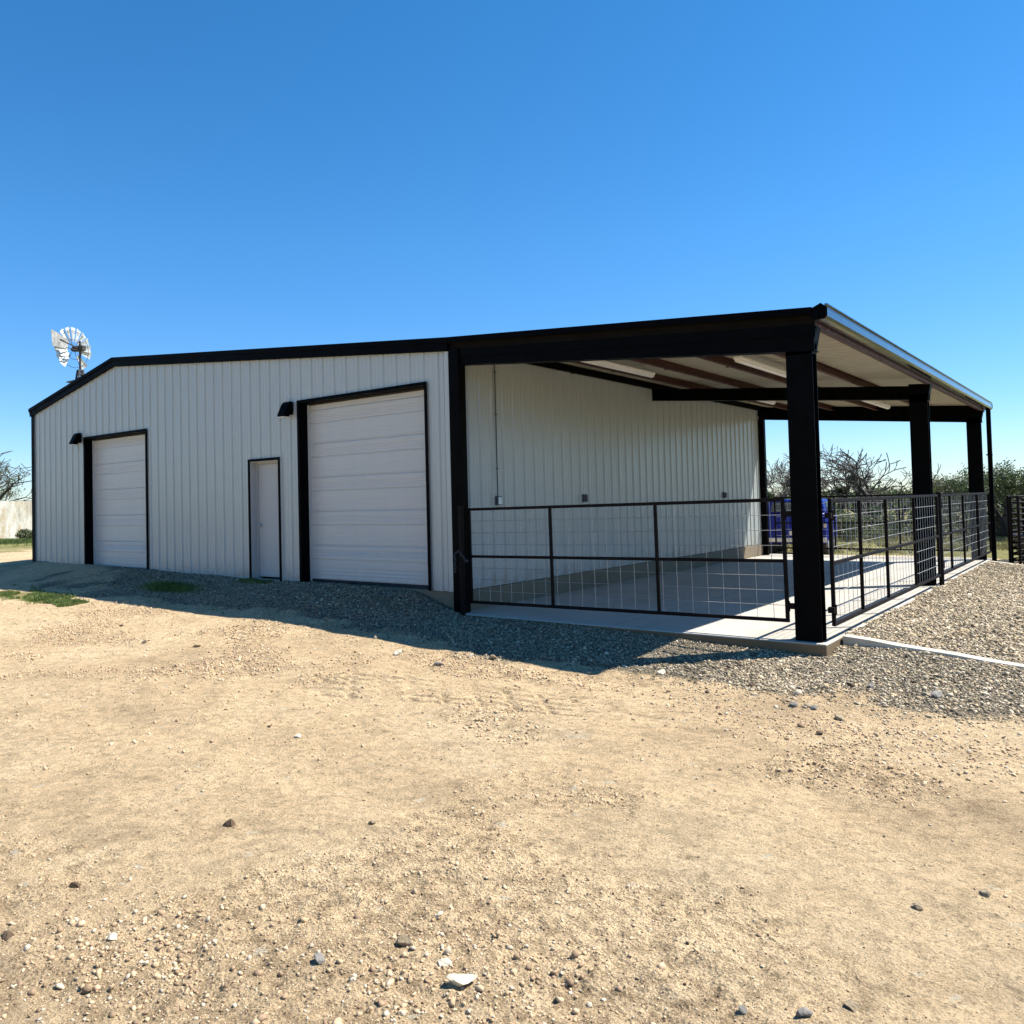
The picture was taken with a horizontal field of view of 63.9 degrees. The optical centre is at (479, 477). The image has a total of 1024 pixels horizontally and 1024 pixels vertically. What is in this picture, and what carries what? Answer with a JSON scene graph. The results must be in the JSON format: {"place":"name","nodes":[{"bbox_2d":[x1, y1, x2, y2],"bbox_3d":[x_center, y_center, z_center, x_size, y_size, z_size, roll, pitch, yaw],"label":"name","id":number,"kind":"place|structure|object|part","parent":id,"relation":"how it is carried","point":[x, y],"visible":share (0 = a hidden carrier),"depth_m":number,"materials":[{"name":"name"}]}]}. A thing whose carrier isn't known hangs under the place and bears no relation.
{"place":"outdoors","nodes":[
{"label":"outdoors","id":0,"kind":"place"},
{"bbox_2d":[233,577,273,584],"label":"grass","id":1,"kind":"structure","parent":0,"point":[251,580],"depth_m":15.34,"materials":[{"name":"green plant"}]},
{"bbox_2d":[0,492,1023,1023],"bbox_3d":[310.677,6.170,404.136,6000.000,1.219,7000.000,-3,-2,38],"label":"ground","id":2,"kind":"structure","parent":0,"point":[904,942],"depth_m":4.56,"materials":[{"name":"beige soil"}]},
{"bbox_2d":[2,930,14,940],"bbox_3d":[-2.016,1.960,3.511,0.050,0.031,0.057,-1,0,-23],"label":"rock","id":3,"kind":"object","parent":2,"relation":"on","point":[7,934],"visible":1,"depth_m":3.50,"materials":[{"name":"stone"}]},
{"bbox_2d":[0,459,24,500],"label":"leafy tree","id":4,"kind":"object","parent":2,"relation":"on","point":[5,488],"visible":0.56,"depth_m":66.81,"materials":[{"name":"green plant"}]},
{"bbox_2d":[0,501,31,538],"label":"weathered wall","id":5,"kind":"structure","parent":2,"relation":"on","point":[15,516],"depth_m":49.20,"materials":[{"name":"white paint"}]},
{"bbox_2d":[0,451,31,500],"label":"bare tree","id":6,"kind":"object","parent":2,"relation":"on","point":[5,491],"visible":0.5,"depth_m":58.23,"materials":[{"name":"brown plant"}]},
{"bbox_2d":[0,538,31,546],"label":"grass","id":7,"kind":"structure","parent":2,"relation":"on","point":[13,541],"depth_m":41.47,"materials":[{"name":"green plant"}]},
{"bbox_2d":[14,528,31,538],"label":"bush","id":8,"kind":"object","parent":2,"relation":"on","point":[23,533],"visible":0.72,"depth_m":46.92,"materials":[{"name":"green plant"}]},
{"bbox_2d":[0,584,90,607],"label":"grass","id":9,"kind":"structure","parent":2,"relation":"on","point":[53,598],"depth_m":15.25,"materials":[{"name":"green plant"}]},
{"bbox_2d":[51,327,91,382],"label":"windmill","id":10,"kind":"object","parent":2,"relation":"on","point":[60,343],"visible":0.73,"depth_m":42.02,"materials":[{"name":"metal"}]},
{"bbox_2d":[69,881,80,887],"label":"rock","id":11,"kind":"object","parent":2,"relation":"on","point":[74,884],"visible":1,"depth_m":3.95,"materials":[{"name":"brown stone"}]},
{"bbox_2d":[107,932,116,940],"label":"rock","id":12,"kind":"object","parent":2,"relation":"on","point":[112,936],"visible":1,"depth_m":3.46,"materials":[{"name":"stone"}]},
{"bbox_2d":[128,579,207,595],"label":"grass","id":13,"kind":"structure","parent":2,"relation":"on","point":[167,586],"depth_m":15.31,"materials":[{"name":"green plant"}]},
{"bbox_2d":[223,819,235,826],"bbox_3d":[-1.432,1.968,4.669,0.081,0.048,0.057,-13,-5,9],"label":"rock","id":14,"kind":"object","parent":2,"relation":"on","point":[229,823],"visible":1,"depth_m":4.65,"materials":[{"name":"brown stone"}]},
{"bbox_2d":[313,952,324,964],"bbox_3d":[-0.632,1.890,3.223,0.037,0.026,0.050,4,6,-32],"label":"rock","id":15,"kind":"object","parent":2,"relation":"on","point":[319,958],"visible":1,"depth_m":3.22,"materials":[{"name":"white stone"}]},
{"bbox_2d":[394,649,401,655],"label":"rock","id":16,"kind":"object","parent":2,"relation":"on","point":[397,652],"visible":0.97,"depth_m":9.77,"materials":[{"name":"stone"}]},
{"bbox_2d":[396,934,412,946],"bbox_3d":[-0.309,1.895,3.364,0.072,0.051,0.057,-1,-2,-7],"label":"rock","id":17,"kind":"object","parent":2,"relation":"on","point":[404,940],"visible":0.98,"depth_m":3.34,"materials":[{"name":"beige stone"}]},
{"bbox_2d":[433,662,443,665],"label":"rock","id":18,"kind":"object","parent":2,"relation":"on","point":[437,663],"visible":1,"depth_m":9.08,"materials":[{"name":"grey stone"}]},
{"bbox_2d":[437,958,451,967],"bbox_3d":[-0.138,1.897,3.201,0.052,0.036,0.055,-3,-2,41],"label":"rock","id":19,"kind":"object","parent":2,"relation":"on","point":[444,962],"visible":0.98,"depth_m":3.20,"materials":[{"name":"stone"}]},
{"bbox_2d":[21,567,893,724],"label":"gravel","id":20,"kind":"structure","parent":2,"relation":"on","point":[511,631],"depth_m":10.94,"materials":[{"name":"grey gravel"}]},
{"bbox_2d":[446,974,476,986],"bbox_3d":[-0.067,1.875,3.058,0.104,0.048,0.071,-2,-2,16],"label":"rock","id":21,"kind":"object","parent":2,"relation":"on","point":[458,980],"visible":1,"depth_m":3.04,"materials":[{"name":"stone"}]},
{"bbox_2d":[0,597,1021,1019],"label":"dirt pebbles","id":22,"kind":"object","parent":2,"relation":"on","point":[454,867],"visible":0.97,"depth_m":3.91,"materials":[{"name":"stone"}]},
{"bbox_2d":[0,683,1023,1023],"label":"dirt clods","id":23,"kind":"object","parent":2,"relation":"on","point":[402,1011],"visible":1,"depth_m":3.26,"materials":[{"name":"soil"}]},
{"bbox_2d":[0,600,1023,1023],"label":"dirt clods","id":24,"kind":"object","parent":2,"relation":"on","point":[262,668],"visible":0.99,"depth_m":7.11,"materials":[{"name":"soil"}]},
{"bbox_2d":[0,598,1023,1023],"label":"dirt crumbs","id":25,"kind":"object","parent":2,"relation":"on","point":[442,908],"visible":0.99,"depth_m":3.48,"materials":[{"name":"soil"}]},
{"bbox_2d":[28,303,996,642],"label":"metal barn","id":26,"kind":"structure","parent":2,"relation":"on","point":[370,463],"depth_m":15.27,"materials":[{"name":"metal"}]},
{"bbox_2d":[69,433,80,444],"bbox_3d":[-9.938,-0.957,20.141,0.210,0.299,0.211,-3,-2,38],"label":"wall light","id":27,"kind":"object","parent":26,"relation":"attached to","point":[75,439],"visible":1,"depth_m":20.08,"materials":[{"name":"black metal"}]},
{"bbox_2d":[83,428,148,568],"bbox_3d":[-8.450,0.552,19.228,2.910,3.203,0.272,-3,-2,38],"label":"roll up door","id":28,"kind":"structure","parent":26,"relation":"in","point":[115,465],"depth_m":19.49,"materials":[{"name":"white metal"}]},
{"bbox_2d":[248,457,281,580],"bbox_3d":[-4.031,0.805,15.690,0.975,2.360,0.232,-3,-2,38],"label":"door","id":29,"kind":"structure","parent":26,"relation":"in","point":[264,496],"depth_m":15.85,"materials":[{"name":"metal"}]},
{"bbox_2d":[277,401,292,417],"bbox_3d":[-3.583,-1.260,15.095,0.210,0.299,0.211,-3,-2,38],"label":"wall light","id":30,"kind":"object","parent":26,"relation":"attached to","point":[286,410],"visible":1,"depth_m":15.04,"materials":[{"name":"black metal"}]},
{"bbox_2d":[296,381,430,590],"bbox_3d":[-1.983,0.184,14.094,3.200,3.323,0.272,-3,-2,38],"label":"roll up door","id":31,"kind":"structure","parent":26,"relation":"in","point":[364,511],"depth_m":14.20,"materials":[{"name":"white metal"}]},
{"bbox_2d":[493,365,498,495],"bbox_3d":[0.272,-0.831,13.572,0.026,2.264,0.050,-3,-2,38],"label":"conduit","id":32,"kind":"object","parent":26,"relation":"attached to","point":[495,414],"visible":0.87,"depth_m":13.57,"materials":[{"name":"white metal"}]},
{"bbox_2d":[495,496,501,504],"bbox_3d":[0.315,0.375,13.525,0.066,0.150,0.110,-3,-2,38],"label":"outlet box","id":33,"kind":"object","parent":26,"relation":"attached to","point":[498,500],"visible":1,"depth_m":13.49,"materials":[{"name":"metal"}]},
{"bbox_2d":[582,494,587,501],"bbox_3d":[2.013,0.387,15.663,0.066,0.150,0.110,-3,-2,38],"label":"outlet box","id":34,"kind":"object","parent":26,"relation":"attached to","point":[584,497],"visible":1,"depth_m":15.63,"materials":[{"name":"metal"}]},
{"bbox_2d":[580,361,654,377],"bbox_3d":[2.356,-1.920,13.843,0.120,0.205,2.440,-3,-2,38],"label":"tube light","id":35,"kind":"object","parent":26,"relation":"hanging from","point":[624,368],"visible":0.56,"depth_m":13.84,"materials":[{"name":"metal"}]},
{"bbox_2d":[467,498,793,621],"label":"gate","id":36,"kind":"structure","parent":26,"relation":"attached to","point":[784,515],"depth_m":10.73,"materials":[{"name":"metal"}]},
{"bbox_2d":[733,355,785,377],"bbox_3d":[4.587,-1.817,13.155,0.120,0.205,2.440,-3,-2,38],"label":"tube light","id":37,"kind":"object","parent":26,"relation":"hanging from","point":[744,360],"visible":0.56,"depth_m":12.83,"materials":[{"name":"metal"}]},
{"bbox_2d":[758,401,775,404],"bbox_3d":[6.283,-1.868,18.705,0.120,0.205,2.440,-3,-2,38],"label":"tube light","id":38,"kind":"object","parent":26,"relation":"hanging from","point":[771,402],"visible":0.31,"depth_m":19.36,"materials":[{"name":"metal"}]},
{"bbox_2d":[774,493,970,551],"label":"gate","id":39,"kind":"structure","parent":26,"relation":"attached to","point":[866,542],"depth_m":21.67,"materials":[{"name":"metal"}]},
{"bbox_2d":[863,401,890,408],"bbox_3d":[9.027,-1.759,18.695,0.120,0.205,2.440,-3,-2,38],"label":"tube light","id":40,"kind":"object","parent":26,"relation":"hanging from","point":[881,404],"visible":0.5,"depth_m":18.79,"materials":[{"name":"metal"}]},
{"bbox_2d":[824,494,940,625],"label":"gate","id":41,"kind":"structure","parent":26,"relation":"attached to","point":[830,515],"depth_m":11.24,"materials":[{"name":"metal"}]},
{"bbox_2d":[657,669,665,674],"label":"rock","id":42,"kind":"object","parent":2,"relation":"on","point":[662,671],"visible":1,"depth_m":8.66,"materials":[{"name":"stone"}]},
{"bbox_2d":[460,554,991,656],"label":"slab","id":43,"kind":"structure","parent":2,"relation":"on","point":[779,636],"depth_m":13.04,"materials":[{"name":"concrete"}]},
{"bbox_2d":[458,505,465,615],"bbox_3d":[-0.269,1.289,12.486,0.091,1.740,0.088,-3,-2,38],"label":"gate post","id":44,"kind":"object","parent":43,"relation":"on","point":[461,560],"visible":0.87,"depth_m":12.45,"materials":[{"name":"black metal"}]},
{"bbox_2d":[452,551,468,572],"bbox_3d":[-0.293,1.275,12.446,0.301,0.346,0.066,-3,-2,38],"label":"chain","id":45,"kind":"object","parent":44,"relation":"attached to","point":[455,559],"visible":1,"depth_m":12.49,"materials":[{"name":"grey metal"}]},
{"bbox_2d":[935,492,944,584],"bbox_3d":[8.257,1.085,14.706,0.091,1.675,0.088,-3,-2,38],"label":"gate post","id":46,"kind":"object","parent":43,"relation":"on","point":[941,580],"visible":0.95,"depth_m":14.67,"materials":[{"name":"black metal"}]},
{"bbox_2d":[941,492,991,574],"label":"gate","id":47,"kind":"structure","parent":46,"relation":"attached to","point":[963,529],"depth_m":16.79,"materials":[{"name":"metal"}]},
{"bbox_2d":[739,1005,747,1014],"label":"rock","id":48,"kind":"object","parent":2,"relation":"on","point":[743,1009],"visible":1,"depth_m":2.88,"materials":[{"name":"grey stone"}]},
{"bbox_2d":[789,702,797,706],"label":"rock","id":49,"kind":"object","parent":2,"relation":"on","point":[793,704],"visible":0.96,"depth_m":7.27,"materials":[{"name":"grey stone"}]},
{"bbox_2d":[768,499,836,554],"bbox_3d":[10.104,1.520,25.818,1.920,1.700,2.100,-2,-2,31],"label":"parked vehicle","id":50,"kind":"object","parent":2,"relation":"on","point":[789,526],"visible":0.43,"depth_m":25.24,"materials":[{"name":"blue paint"}]},
{"bbox_3d":[9.642,0.885,25.105,1.400,0.290,0.095,-2,-2,31],"label":"rear window","id":51,"kind":"part","parent":50,"relation":"part of","materials":[{"name":"grey glass"}]},
{"bbox_2d":[796,1007,812,1017],"bbox_3d":[1.126,1.859,2.848,0.065,0.034,0.053,8,-13,-16],"label":"rock","id":52,"kind":"object","parent":2,"relation":"on","point":[803,1012],"visible":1,"depth_m":2.83,"materials":[{"name":"grey stone"}]},
{"bbox_2d":[810,705,816,709],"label":"rock","id":53,"kind":"object","parent":2,"relation":"on","point":[813,707],"visible":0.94,"depth_m":7.15,"materials":[{"name":"grey stone"}]},
{"bbox_2d":[766,457,883,517],"bbox_3d":[16.175,0.882,40.301,6.665,3.987,4.250,-2,-2,20],"label":"mesquite tree","id":54,"kind":"object","parent":2,"relation":"on","point":[785,484],"visible":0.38,"depth_m":39.80,"materials":[{"name":"brown plant"}]},
{"bbox_2d":[767,445,894,517],"bbox_3d":[18.219,0.524,42.273,5.474,4.786,7.458,-1,-2,-17],"label":"mesquite tree","id":55,"kind":"object","parent":2,"relation":"on","point":[848,488],"visible":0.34,"depth_m":39.91,"materials":[{"name":"brown plant"}]},
{"bbox_2d":[835,714,844,720],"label":"rock","id":56,"kind":"object","parent":2,"relation":"on","point":[839,717],"visible":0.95,"depth_m":6.77,"materials":[{"name":"beige stone"}]},
{"bbox_2d":[832,506,852,529],"bbox_3d":[15.479,1.869,37.167,3.132,1.696,3.013,-1,-2,1],"label":"bush","id":57,"kind":"object","parent":2,"relation":"on","point":[840,512],"visible":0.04,"depth_m":36.61,"materials":[{"name":"green plant"}]},
{"bbox_2d":[844,1000,859,1012],"bbox_3d":[1.312,1.861,2.893,0.062,0.031,0.042,0,-2,-37],"label":"rock","id":58,"kind":"object","parent":2,"relation":"on","point":[851,1005],"visible":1,"depth_m":2.88,"materials":[{"name":"beige stone"}]},
{"bbox_2d":[836,512,888,541],"bbox_3d":[15.484,2.012,33.988,2.686,1.264,3.595,-1,-2,-13],"label":"bush","id":59,"kind":"object","parent":2,"relation":"on","point":[851,532],"visible":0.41,"depth_m":33.56,"materials":[{"name":"green plant"}]},
{"bbox_2d":[832,500,911,528],"bbox_3d":[14.745,1.968,40.563,13.059,1.474,0.059,-3,-2,36],"label":"pipe fence","id":60,"kind":"object","parent":2,"relation":"on","point":[877,508],"depth_m":37.84,"materials":[{"name":"black metal"}]},
{"bbox_2d":[839,510,912,539],"bbox_3d":[16.879,2.005,35.117,3.613,1.289,3.568,-2,-2,13],"label":"bush","id":61,"kind":"object","parent":2,"relation":"on","point":[891,526],"visible":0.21,"depth_m":34.14,"materials":[{"name":"green plant"}]},
{"bbox_2d":[820,446,934,527],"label":"mesquite tree","id":62,"kind":"object","parent":2,"relation":"on","point":[859,489],"visible":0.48,"depth_m":40.34,"materials":[{"name":"brown plant"}]},
{"bbox_2d":[767,481,1023,513],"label":"woods","id":63,"kind":"object","parent":2,"relation":"on","point":[889,490],"visible":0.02,"depth_m":82.92,"materials":[{"name":"plant"}]},
{"bbox_2d":[787,530,1023,563],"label":"pasture grass","id":64,"kind":"structure","parent":2,"relation":"on","point":[1002,546],"depth_m":30.14,"materials":[{"name":"green plant"}]},
{"bbox_2d":[861,465,955,520],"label":"mesquite tree","id":65,"kind":"object","parent":2,"relation":"on","point":[899,490],"visible":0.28,"depth_m":43.76,"materials":[{"name":"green plant"}]},
{"bbox_2d":[866,511,957,536],"bbox_3d":[18.700,1.973,35.986,3.915,1.350,4.202,-1,-2,0],"label":"bush","id":66,"kind":"object","parent":2,"relation":"on","point":[882,519],"visible":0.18,"depth_m":35.45,"materials":[{"name":"green plant"}]},
{"bbox_2d":[912,902,922,910],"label":"rock","id":67,"kind":"object","parent":2,"relation":"on","point":[917,906],"visible":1,"depth_m":3.60,"materials":[{"name":"beige stone"}]},
{"bbox_2d":[843,634,1023,668],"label":"concrete edging","id":68,"kind":"object","parent":2,"relation":"on","point":[849,639],"visible":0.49,"depth_m":9.22,"materials":[{"name":"grey concrete"}]},
{"bbox_2d":[901,475,967,515],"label":"oak tree","id":69,"kind":"object","parent":2,"relation":"on","point":[934,507],"visible":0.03,"depth_m":55.07,"materials":[{"name":"green plant"}]},
{"bbox_2d":[931,691,942,698],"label":"rock","id":70,"kind":"object","parent":2,"relation":"on","point":[936,694],"visible":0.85,"depth_m":7.51,"materials":[{"name":"grey stone"}]},
{"bbox_2d":[897,498,987,531],"bbox_3d":[21.714,1.774,38.118,3.738,1.762,4.448,0,-2,-39],"label":"bush","id":71,"kind":"object","parent":2,"relation":"on","point":[956,513],"visible":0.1,"depth_m":37.79,"materials":[{"name":"green plant"}]},
{"bbox_2d":[905,471,985,521],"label":"oak tree","id":72,"kind":"object","parent":2,"relation":"on","point":[937,488],"visible":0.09,"depth_m":50.83,"materials":[{"name":"green plant"}]},
{"bbox_2d":[935,505,1000,534],"bbox_3d":[21.585,1.759,35.804,3.696,1.682,3.444,-3,-2,38],"label":"bush","id":73,"kind":"object","parent":2,"relation":"on","point":[947,526],"visible":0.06,"depth_m":35.82,"materials":[{"name":"green plant"}]},
{"bbox_2d":[932,457,1023,537],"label":"oak tree","id":74,"kind":"object","parent":2,"relation":"on","point":[1009,481],"visible":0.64,"depth_m":32.81,"materials":[{"name":"green plant"}]},
{"bbox_2d":[935,503,1020,532],"bbox_3d":[25.267,1.701,33.089,12.059,1.474,0.059,-3,-2,34],"label":"pipe fence","id":75,"kind":"object","parent":2,"relation":"on","point":[967,511],"visible":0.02,"depth_m":36.03,"materials":[{"name":"black metal"}]},
{"bbox_2d":[942,458,1017,508],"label":"oak tree","id":76,"kind":"object","parent":2,"relation":"on","point":[966,476],"visible":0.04,"depth_m":48.45,"materials":[{"name":"green plant"}]},
{"bbox_2d":[979,889,990,896],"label":"rock","id":77,"kind":"object","parent":2,"relation":"on","point":[985,892],"visible":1,"depth_m":3.72,"materials":[{"name":"beige stone"}]},
{"bbox_2d":[967,501,1021,537],"bbox_3d":[21.629,1.747,33.919,2.762,1.621,2.888,-3,-2,38],"label":"bush","id":78,"kind":"object","parent":2,"relation":"on","point":[999,532],"visible":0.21,"depth_m":33.57,"materials":[{"name":"green plant"}]},
{"bbox_2d":[996,468,1023,500],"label":"oak tree","id":79,"kind":"object","parent":2,"relation":"on","point":[1013,485],"visible":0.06,"depth_m":40.42,"materials":[{"name":"green plant"}]},
{"bbox_2d":[1006,496,1021,562],"bbox_3d":[14.914,1.402,22.361,3.061,1.875,0.061,0,-2,-42],"label":"corral panel","id":80,"kind":"object","parent":2,"relation":"on","point":[1008,526],"visible":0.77,"depth_m":21.36,"materials":[{"name":"black metal"}]},
{"bbox_2d":[1008,495,1023,562],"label":"corral panel","id":81,"kind":"object","parent":2,"relation":"on","point":[1011,530],"visible":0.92,"depth_m":21.05,"materials":[{"name":"black metal"}]},
{"bbox_2d":[1013,533,1023,558],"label":"stock trough","id":82,"kind":"object","parent":2,"relation":"on","point":[1016,539],"visible":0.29,"depth_m":21.19,"materials":[{"name":"metal"}]},
{"bbox_2d":[1016,495,1023,563],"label":"corral panel","id":83,"kind":"object","parent":2,"relation":"on","point":[1018,508],"visible":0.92,"depth_m":20.30,"materials":[{"name":"black metal"}]},
{"bbox_2d":[1021,498,1023,533],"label":"corral panel","id":84,"kind":"object","parent":2,"relation":"on","point":[1022,504],"visible":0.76,"depth_m":21.41,"materials":[{"name":"black metal"}]},
{"bbox_2d":[0,0,1023,500],"label":"sky","id":85,"kind":"structure","parent":0,"point":[177,176],"materials":[{"name":"blue"}]},
{"bbox_2d":[644,644,1023,756],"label":"gravel","id":86,"kind":"structure","parent":0,"point":[873,654],"depth_m":8.12,"materials":[{"name":"grey gravel"}]},
{"bbox_2d":[845,561,1023,663],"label":"gravel","id":87,"kind":"structure","parent":0,"point":[967,633],"depth_m":11.37,"materials":[{"name":"beige gravel"}]}
]}

